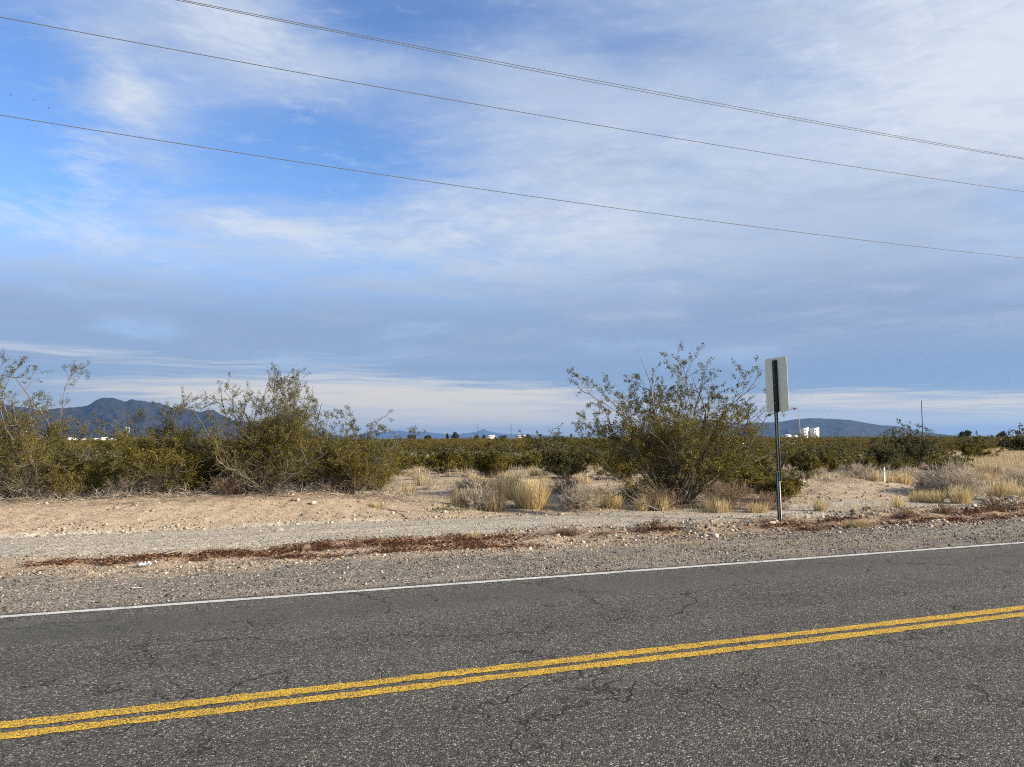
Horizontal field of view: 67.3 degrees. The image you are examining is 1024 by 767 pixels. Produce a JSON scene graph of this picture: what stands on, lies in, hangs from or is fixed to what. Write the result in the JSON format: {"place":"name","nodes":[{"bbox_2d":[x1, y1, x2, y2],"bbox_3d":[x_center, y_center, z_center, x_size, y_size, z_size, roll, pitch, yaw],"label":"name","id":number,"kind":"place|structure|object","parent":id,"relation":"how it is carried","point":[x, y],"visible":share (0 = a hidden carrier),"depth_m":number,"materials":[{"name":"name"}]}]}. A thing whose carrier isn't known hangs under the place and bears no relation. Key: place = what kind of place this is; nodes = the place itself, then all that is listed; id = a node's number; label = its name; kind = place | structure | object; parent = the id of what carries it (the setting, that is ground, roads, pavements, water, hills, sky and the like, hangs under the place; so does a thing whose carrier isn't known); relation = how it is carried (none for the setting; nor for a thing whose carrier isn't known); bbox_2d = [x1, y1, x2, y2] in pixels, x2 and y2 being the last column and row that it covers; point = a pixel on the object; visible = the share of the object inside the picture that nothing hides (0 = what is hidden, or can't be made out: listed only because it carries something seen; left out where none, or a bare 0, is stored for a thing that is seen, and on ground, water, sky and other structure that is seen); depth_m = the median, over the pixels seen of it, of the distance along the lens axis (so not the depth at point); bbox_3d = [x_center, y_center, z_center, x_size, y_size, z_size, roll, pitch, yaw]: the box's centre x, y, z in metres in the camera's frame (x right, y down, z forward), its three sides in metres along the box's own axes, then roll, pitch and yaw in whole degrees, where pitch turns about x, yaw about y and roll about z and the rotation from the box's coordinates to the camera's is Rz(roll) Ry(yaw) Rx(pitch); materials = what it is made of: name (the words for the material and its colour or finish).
{"place":"outdoors","nodes":[
{"label":"outdoors","id":0,"kind":"place"},
{"bbox_2d":[0,398,344,439],"bbox_3d":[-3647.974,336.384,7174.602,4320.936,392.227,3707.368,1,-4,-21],"label":"mountain","id":1,"kind":"structure","parent":0,"point":[110,411],"depth_m":6651.45,"materials":[{"name":"stone"}]},
{"bbox_2d":[352,429,587,438],"bbox_3d":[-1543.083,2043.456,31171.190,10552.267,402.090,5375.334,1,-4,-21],"label":"hills","id":2,"kind":"structure","parent":0,"point":[479,433],"depth_m":30549.77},
{"bbox_2d":[0,115,1020,257],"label":"overhead wire","id":3,"kind":"object","parent":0,"point":[470,187],"visible":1,"depth_m":19.05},
{"bbox_2d":[0,540,1023,766],"bbox_3d":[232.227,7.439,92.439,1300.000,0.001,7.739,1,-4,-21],"label":"road","id":4,"kind":"structure","parent":0,"point":[946,696],"depth_m":5.60,"materials":[{"name":"asphalt"}]},
{"bbox_2d":[0,612,1023,739],"bbox_3d":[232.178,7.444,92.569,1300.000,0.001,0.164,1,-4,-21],"label":"line","id":5,"kind":"object","parent":4,"relation":"on","point":[142,719],"visible":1,"depth_m":5.39,"materials":[{"name":"yellow paint"}]},
{"bbox_2d":[0,605,1023,727],"bbox_3d":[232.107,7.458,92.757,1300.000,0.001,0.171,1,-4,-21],"label":"line","id":6,"kind":"object","parent":4,"relation":"on","point":[133,709],"visible":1,"depth_m":5.57,"materials":[{"name":"yellow paint"}]},
{"bbox_2d":[0,542,1023,617],"bbox_3d":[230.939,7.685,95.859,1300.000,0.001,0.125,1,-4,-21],"label":"edge line","id":7,"kind":"object","parent":4,"relation":"on","point":[84,610],"visible":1,"depth_m":8.99,"materials":[{"name":"white paint"}]},
{"bbox_2d":[0,437,1023,613],"bbox_3d":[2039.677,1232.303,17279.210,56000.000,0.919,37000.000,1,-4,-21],"label":"ground","id":8,"kind":"structure","parent":0,"point":[225,510],"depth_m":14.01,"materials":[{"name":"sand"}]},
{"bbox_2d":[0,472,48,499],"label":"dry shrub","id":9,"kind":"object","parent":8,"relation":"on","point":[23,490],"visible":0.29,"depth_m":16.83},
{"bbox_2d":[0,347,110,504],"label":"creosote bush","id":10,"kind":"object","parent":8,"relation":"on","point":[14,463],"visible":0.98,"depth_m":16.74,"materials":[{"name":"green plant"}]},
{"bbox_2d":[28,441,126,500],"bbox_3d":[-9.697,2.138,17.084,2.152,1.825,2.253,1,-4,-21],"label":"creosote bush","id":11,"kind":"object","parent":8,"relation":"on","point":[90,475],"visible":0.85,"depth_m":17.04,"materials":[{"name":"green plant"}]},
{"bbox_2d":[80,447,141,493],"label":"creosote bush","id":12,"kind":"object","parent":8,"relation":"on","point":[115,464],"visible":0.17,"depth_m":22.71,"materials":[{"name":"green plant"}]},
{"bbox_2d":[105,474,162,497],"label":"dry shrub","id":13,"kind":"object","parent":8,"relation":"on","point":[123,484],"visible":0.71,"depth_m":17.17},
{"bbox_2d":[87,387,206,495],"bbox_3d":[-8.087,1.346,17.469,2.453,2.541,2.594,-3,-5,34],"label":"creosote bush","id":14,"kind":"object","parent":8,"relation":"on","point":[144,464],"visible":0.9,"depth_m":17.25,"materials":[{"name":"green plant"}]},
{"bbox_2d":[132,432,249,493],"bbox_3d":[-7.536,1.937,18.304,2.087,1.674,2.796,-3,-5,38],"label":"creosote bush","id":15,"kind":"object","parent":8,"relation":"on","point":[194,480],"visible":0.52,"depth_m":17.98,"materials":[{"name":"green plant"}]},
{"bbox_2d":[201,472,253,495],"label":"dry shrub","id":16,"kind":"object","parent":8,"relation":"on","point":[225,487],"visible":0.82,"depth_m":17.41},
{"bbox_2d":[138,363,349,497],"bbox_3d":[-6.126,1.020,17.707,4.532,3.197,3.604,1,-4,-21],"label":"creosote bush","id":17,"kind":"object","parent":8,"relation":"on","point":[272,452],"visible":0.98,"depth_m":17.44,"materials":[{"name":"green plant"}]},
{"bbox_2d":[278,446,318,488],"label":"creosote bush","id":18,"kind":"object","parent":8,"relation":"on","point":[305,477],"visible":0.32,"depth_m":24.03,"materials":[{"name":"green plant"}]},
{"bbox_2d":[313,476,351,491],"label":"dry shrub","id":19,"kind":"object","parent":8,"relation":"on","point":[324,487],"visible":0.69,"depth_m":18.39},
{"bbox_2d":[296,404,426,494],"bbox_3d":[-3.901,1.639,18.650,2.678,2.327,3.086,3,-5,-37],"label":"creosote bush","id":20,"kind":"object","parent":8,"relation":"on","point":[347,465],"visible":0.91,"depth_m":18.31,"materials":[{"name":"green plant"}]},
{"bbox_2d":[354,428,404,495],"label":"creosote bush","id":21,"kind":"object","parent":8,"relation":"on","point":[383,483],"visible":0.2,"depth_m":20.22,"materials":[{"name":"green plant"}]},
{"bbox_2d":[368,443,419,473],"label":"creosote bush","id":22,"kind":"object","parent":8,"relation":"on","point":[399,463],"visible":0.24,"depth_m":34.23,"materials":[{"name":"green plant"}]},
{"bbox_2d":[0,473,801,505],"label":"dirt mound","id":23,"kind":"object","parent":8,"relation":"on","point":[199,492],"visible":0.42,"depth_m":17.57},
{"bbox_2d":[392,449,418,469],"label":"creosote bush","id":24,"kind":"object","parent":8,"relation":"on","point":[409,458],"visible":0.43,"depth_m":39.63,"materials":[{"name":"green plant"}]},
{"bbox_2d":[399,483,418,493],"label":"grass tuft","id":25,"kind":"object","parent":8,"relation":"on","point":[411,487],"visible":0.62,"depth_m":21.30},
{"bbox_2d":[400,466,433,476],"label":"grass tuft","id":26,"kind":"object","parent":8,"relation":"on","point":[416,472],"visible":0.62,"depth_m":31.99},
{"bbox_2d":[410,472,436,485],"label":"grass tuft","id":27,"kind":"object","parent":8,"relation":"on","point":[419,483],"visible":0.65,"depth_m":25.70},
{"bbox_2d":[412,471,443,482],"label":"dry shrub","id":28,"kind":"object","parent":8,"relation":"on","point":[429,474],"visible":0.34,"depth_m":26.89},
{"bbox_2d":[420,478,444,489],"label":"dry shrub","id":29,"kind":"object","parent":8,"relation":"on","point":[429,484],"visible":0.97,"depth_m":24.31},
{"bbox_2d":[417,439,459,473],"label":"creosote bush","id":30,"kind":"object","parent":8,"relation":"on","point":[444,461],"visible":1,"depth_m":34.49,"materials":[{"name":"green plant"}]},
{"bbox_2d":[445,485,469,506],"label":"grass tuft","id":31,"kind":"object","parent":8,"relation":"on","point":[455,500],"visible":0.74,"depth_m":18.36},
{"bbox_2d":[443,475,482,495],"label":"dry shrub","id":32,"kind":"object","parent":8,"relation":"on","point":[461,486],"visible":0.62,"depth_m":21.31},
{"bbox_2d":[455,443,476,471],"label":"creosote bush","id":33,"kind":"object","parent":8,"relation":"on","point":[459,466],"visible":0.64,"depth_m":36.32,"materials":[{"name":"green plant"}]},
{"bbox_2d":[459,476,498,494],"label":"dry shrub","id":34,"kind":"object","parent":8,"relation":"on","point":[471,485],"visible":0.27,"depth_m":21.14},
{"bbox_2d":[456,479,502,511],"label":"dry shrub","id":35,"kind":"object","parent":8,"relation":"on","point":[475,498],"visible":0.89,"depth_m":18.21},
{"bbox_2d":[460,436,512,477],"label":"creosote bush","id":36,"kind":"object","parent":8,"relation":"on","point":[488,462],"visible":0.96,"depth_m":31.09,"materials":[{"name":"green plant"}]},
{"bbox_2d":[483,490,508,511],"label":"grass tuft","id":37,"kind":"object","parent":8,"relation":"on","point":[498,506],"visible":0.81,"depth_m":18.03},
{"bbox_2d":[473,470,527,499],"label":"grass tuft","id":38,"kind":"object","parent":8,"relation":"on","point":[500,489],"visible":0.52,"depth_m":20.20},
{"bbox_2d":[0,499,1023,580],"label":"plant litter","id":39,"kind":"object","parent":8,"relation":"on","point":[314,544],"visible":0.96,"depth_m":12.82,"materials":[{"name":"plant"}]},
{"bbox_2d":[2,433,1023,453],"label":"shrubland","id":40,"kind":"structure","parent":8,"relation":"on","point":[950,441],"depth_m":85.97,"materials":[{"name":"plant"}]},
{"bbox_2d":[507,449,526,467],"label":"creosote bush","id":41,"kind":"object","parent":8,"relation":"on","point":[517,464],"visible":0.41,"depth_m":41.89,"materials":[{"name":"green plant"}]},
{"bbox_2d":[498,474,557,509],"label":"grass tuft","id":42,"kind":"object","parent":8,"relation":"on","point":[529,495],"visible":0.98,"depth_m":18.41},
{"bbox_2d":[512,450,546,468],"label":"creosote bush","id":43,"kind":"object","parent":8,"relation":"on","point":[535,459],"visible":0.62,"depth_m":39.16,"materials":[{"name":"green plant"}]},
{"bbox_2d":[515,430,553,451],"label":"creosote bush","id":44,"kind":"object","parent":8,"relation":"on","point":[528,445],"visible":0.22,"depth_m":60.90,"materials":[{"name":"green plant"}]},
{"bbox_2d":[525,423,584,450],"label":"creosote bush","id":45,"kind":"object","parent":8,"relation":"on","point":[550,440],"visible":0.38,"depth_m":57.66,"materials":[{"name":"green plant"}]},
{"bbox_2d":[546,474,586,493],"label":"dry shrub","id":46,"kind":"object","parent":8,"relation":"on","point":[559,486],"visible":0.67,"depth_m":22.34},
{"bbox_2d":[537,433,597,478],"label":"creosote bush","id":47,"kind":"object","parent":8,"relation":"on","point":[557,461],"visible":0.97,"depth_m":29.95,"materials":[{"name":"green plant"}]},
{"bbox_2d":[548,519,587,536],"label":"dry weed","id":48,"kind":"object","parent":8,"relation":"on","point":[571,532],"visible":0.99,"depth_m":13.98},
{"bbox_2d":[553,477,604,511],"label":"dry shrub","id":49,"kind":"object","parent":8,"relation":"on","point":[576,497],"visible":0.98,"depth_m":18.41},
{"bbox_2d":[574,472,594,483],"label":"grass tuft","id":50,"kind":"object","parent":8,"relation":"on","point":[587,478],"visible":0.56,"depth_m":26.67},
{"bbox_2d":[589,489,614,507],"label":"grass tuft","id":51,"kind":"object","parent":8,"relation":"on","point":[604,505],"visible":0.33,"depth_m":18.83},
{"bbox_2d":[604,491,630,508],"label":"grass tuft","id":52,"kind":"object","parent":8,"relation":"on","point":[614,504],"visible":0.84,"depth_m":18.64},
{"bbox_2d":[596,438,644,478],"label":"creosote bush","id":53,"kind":"object","parent":8,"relation":"on","point":[624,466],"visible":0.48,"depth_m":28.50,"materials":[{"name":"green plant"}]},
{"bbox_2d":[613,484,642,498],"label":"dry shrub","id":54,"kind":"object","parent":8,"relation":"on","point":[621,490],"visible":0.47,"depth_m":21.03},
{"bbox_2d":[629,494,650,510],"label":"grass tuft","id":55,"kind":"object","parent":8,"relation":"on","point":[638,505],"visible":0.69,"depth_m":18.36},
{"bbox_2d":[639,513,665,529],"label":"dry weed","id":56,"kind":"object","parent":8,"relation":"on","point":[655,523],"visible":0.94,"depth_m":14.40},
{"bbox_2d":[630,483,689,510],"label":"dry shrub","id":57,"kind":"object","parent":8,"relation":"on","point":[664,492],"visible":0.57,"depth_m":18.68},
{"bbox_2d":[653,494,673,510],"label":"grass tuft","id":58,"kind":"object","parent":8,"relation":"on","point":[665,502],"visible":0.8,"depth_m":18.46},
{"bbox_2d":[565,341,817,512],"bbox_3d":[4.171,1.283,19.977,6.387,4.939,5.692,1,-4,-21],"label":"creosote bush","id":59,"kind":"object","parent":8,"relation":"on","point":[654,445],"visible":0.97,"depth_m":19.36,"materials":[{"name":"green plant"}]},
{"bbox_2d":[700,496,735,512],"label":"grass tuft","id":60,"kind":"object","parent":8,"relation":"on","point":[721,505],"visible":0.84,"depth_m":17.92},
{"bbox_2d":[695,479,763,510],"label":"dry shrub","id":61,"kind":"object","parent":8,"relation":"on","point":[721,492],"visible":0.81,"depth_m":18.64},
{"bbox_2d":[718,444,793,492],"bbox_3d":[7.080,2.481,22.378,2.471,1.472,2.122,-1,-4,12],"label":"creosote bush","id":62,"kind":"object","parent":8,"relation":"on","point":[767,463],"visible":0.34,"depth_m":22.11,"materials":[{"name":"green plant"}]},
{"bbox_2d":[742,499,771,512],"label":"grass tuft","id":63,"kind":"object","parent":8,"relation":"on","point":[754,508],"visible":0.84,"depth_m":17.75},
{"bbox_2d":[747,490,797,510],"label":"dry shrub","id":64,"kind":"object","parent":8,"relation":"on","point":[770,499],"visible":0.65,"depth_m":18.38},
{"bbox_2d":[765,356,788,520],"bbox_3d":[5.507,1.325,15.938,0.098,3.738,0.680,0,-4,-21],"label":"road sign","id":65,"kind":"object","parent":8,"relation":"on","point":[777,396],"visible":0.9,"depth_m":15.96,"materials":[{"name":"metal"}]},
{"bbox_2d":[754,462,813,502],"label":"creosote bush","id":66,"kind":"object","parent":8,"relation":"on","point":[790,485],"visible":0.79,"depth_m":20.13,"materials":[{"name":"green plant"}]},
{"bbox_2d":[774,440,822,475],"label":"creosote bush","id":67,"kind":"object","parent":8,"relation":"on","point":[801,461],"visible":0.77,"depth_m":30.53,"materials":[{"name":"green plant"}]},
{"bbox_2d":[802,519,824,530],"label":"dry weed","id":68,"kind":"object","parent":8,"relation":"on","point":[808,526],"visible":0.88,"depth_m":14.69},
{"bbox_2d":[809,465,830,476],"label":"dry shrub","id":69,"kind":"object","parent":8,"relation":"on","point":[819,471],"visible":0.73,"depth_m":30.35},
{"bbox_2d":[810,497,830,510],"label":"grass tuft","id":70,"kind":"object","parent":8,"relation":"on","point":[818,506],"visible":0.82,"depth_m":17.98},
{"bbox_2d":[815,443,849,471],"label":"creosote bush","id":71,"kind":"object","parent":8,"relation":"on","point":[828,458],"visible":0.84,"depth_m":34.59,"materials":[{"name":"green plant"}]},
{"bbox_2d":[825,438,859,453],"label":"creosote bush","id":72,"kind":"object","parent":8,"relation":"on","point":[852,444],"visible":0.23,"depth_m":58.78,"materials":[{"name":"green plant"}]},
{"bbox_2d":[827,442,860,457],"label":"creosote bush","id":73,"kind":"object","parent":8,"relation":"on","point":[849,452],"visible":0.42,"depth_m":57.13,"materials":[{"name":"green plant"}]},
{"bbox_2d":[839,519,859,527],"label":"dry weed","id":74,"kind":"object","parent":8,"relation":"on","point":[845,524],"visible":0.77,"depth_m":15.00,"materials":[{"name":"beige plant"}]},
{"bbox_2d":[837,447,870,469],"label":"creosote bush","id":75,"kind":"object","parent":8,"relation":"on","point":[849,460],"visible":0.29,"depth_m":37.01,"materials":[{"name":"green plant"}]},
{"bbox_2d":[836,461,879,478],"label":"dry shrub","id":76,"kind":"object","parent":8,"relation":"on","point":[857,471],"visible":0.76,"depth_m":25.21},
{"bbox_2d":[850,518,872,528],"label":"dry weed","id":77,"kind":"object","parent":8,"relation":"on","point":[863,525],"visible":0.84,"depth_m":14.77,"materials":[{"name":"beige plant"}]},
{"bbox_2d":[849,449,879,468],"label":"creosote bush","id":78,"kind":"object","parent":8,"relation":"on","point":[866,460],"visible":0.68,"depth_m":35.26,"materials":[{"name":"green plant"}]},
{"bbox_2d":[866,469,880,481],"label":"grass tuft","id":79,"kind":"object","parent":8,"relation":"on","point":[876,476],"visible":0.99,"depth_m":24.39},
{"bbox_2d":[861,435,908,468],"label":"creosote bush","id":80,"kind":"object","parent":8,"relation":"on","point":[881,456],"visible":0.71,"depth_m":37.67,"materials":[{"name":"green plant"}]},
{"bbox_2d":[879,469,901,482],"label":"grass tuft","id":81,"kind":"object","parent":8,"relation":"on","point":[889,477],"visible":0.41,"depth_m":25.54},
{"bbox_2d":[887,456,904,472],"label":"creosote bush","id":82,"kind":"object","parent":8,"relation":"on","point":[897,464],"visible":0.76,"depth_m":33.71,"materials":[{"name":"green plant"}]},
{"bbox_2d":[888,493,908,506],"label":"grass tuft","id":83,"kind":"object","parent":8,"relation":"on","point":[895,503],"visible":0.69,"depth_m":18.79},
{"bbox_2d":[892,469,916,484],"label":"grass tuft","id":84,"kind":"object","parent":8,"relation":"on","point":[905,480],"visible":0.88,"depth_m":24.76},
{"bbox_2d":[889,453,920,469],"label":"creosote bush","id":85,"kind":"object","parent":8,"relation":"on","point":[907,462],"visible":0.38,"depth_m":35.13,"materials":[{"name":"green plant"}]},
{"bbox_2d":[892,505,918,518],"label":"dry weed","id":86,"kind":"object","parent":8,"relation":"on","point":[907,512],"visible":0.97,"depth_m":16.23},
{"bbox_2d":[871,419,945,466],"bbox_3d":[20.932,3.060,40.058,3.747,2.702,2.671,1,-4,-21],"label":"creosote bush","id":87,"kind":"object","parent":8,"relation":"on","point":[915,448],"visible":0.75,"depth_m":39.62,"materials":[{"name":"green plant"}]},
{"bbox_2d":[892,464,924,480],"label":"dry shrub","id":88,"kind":"object","parent":8,"relation":"on","point":[910,471],"visible":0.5,"depth_m":28.35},
{"bbox_2d":[903,488,925,501],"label":"grass tuft","id":89,"kind":"object","parent":8,"relation":"on","point":[914,497],"visible":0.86,"depth_m":20.59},
{"bbox_2d":[920,487,948,502],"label":"grass tuft","id":90,"kind":"object","parent":8,"relation":"on","point":[932,497],"visible":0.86,"depth_m":20.34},
{"bbox_2d":[928,501,958,514],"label":"dry weed","id":91,"kind":"object","parent":8,"relation":"on","point":[944,510],"visible":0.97,"depth_m":17.01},
{"bbox_2d":[921,453,967,471],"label":"creosote bush","id":92,"kind":"object","parent":8,"relation":"on","point":[940,461],"visible":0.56,"depth_m":34.27,"materials":[{"name":"green plant"}]},
{"bbox_2d":[924,444,975,467],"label":"creosote bush","id":93,"kind":"object","parent":8,"relation":"on","point":[934,454],"visible":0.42,"depth_m":37.48,"materials":[{"name":"green plant"}]},
{"bbox_2d":[913,458,989,498],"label":"dry shrub","id":94,"kind":"object","parent":8,"relation":"on","point":[945,481],"visible":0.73,"depth_m":22.02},
{"bbox_2d":[939,483,981,503],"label":"grass tuft","id":95,"kind":"object","parent":8,"relation":"on","point":[958,497],"visible":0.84,"depth_m":20.04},
{"bbox_2d":[954,430,1004,457],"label":"creosote bush","id":96,"kind":"object","parent":8,"relation":"on","point":[968,448],"visible":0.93,"depth_m":51.54,"materials":[{"name":"green plant"}]},
{"bbox_2d":[979,494,1006,507],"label":"dry weed","id":97,"kind":"object","parent":8,"relation":"on","point":[992,501],"visible":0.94,"depth_m":18.00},
{"bbox_2d":[982,477,1021,498],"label":"grass tuft","id":98,"kind":"object","parent":8,"relation":"on","point":[994,489],"visible":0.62,"depth_m":20.92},
{"bbox_2d":[995,464,1023,486],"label":"dry shrub","id":99,"kind":"object","parent":8,"relation":"on","point":[1018,476],"visible":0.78,"depth_m":24.32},
{"bbox_2d":[997,423,1023,451],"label":"creosote bush","id":100,"kind":"object","parent":8,"relation":"on","point":[1016,444],"visible":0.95,"depth_m":71.72,"materials":[{"name":"green plant"}]},
{"bbox_2d":[998,482,1023,497],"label":"grass tuft","id":101,"kind":"object","parent":8,"relation":"on","point":[1020,492],"visible":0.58,"depth_m":20.31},
{"bbox_2d":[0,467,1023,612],"bbox_3d":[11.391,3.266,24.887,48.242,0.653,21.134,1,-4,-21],"label":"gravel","id":102,"kind":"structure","parent":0,"point":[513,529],"depth_m":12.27,"materials":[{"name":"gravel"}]},
{"bbox_2d":[0,0,1023,437],"label":"sky","id":103,"kind":"structure","parent":0,"point":[166,268],"materials":[{"name":"blue"}]},
{"bbox_2d":[1,17,1023,191],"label":"overhead wire","id":104,"kind":"object","parent":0,"point":[470,103],"visible":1,"depth_m":18.58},
{"bbox_2d":[11,447,1023,560],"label":"dry grass","id":105,"kind":"structure","parent":0,"point":[1013,458],"depth_m":25.19,"materials":[{"name":"plant"}]},
{"bbox_2d":[177,0,1021,158],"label":"overhead wire","id":106,"kind":"object","parent":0,"point":[568,77],"visible":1,"depth_m":20.44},
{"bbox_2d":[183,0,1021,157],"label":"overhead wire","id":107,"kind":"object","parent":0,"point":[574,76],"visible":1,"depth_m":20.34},
{"bbox_2d":[620,418,956,437],"bbox_3d":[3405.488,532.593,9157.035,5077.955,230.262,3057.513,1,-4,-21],"label":"mountain","id":108,"kind":"structure","parent":0,"point":[841,427],"depth_m":8579.65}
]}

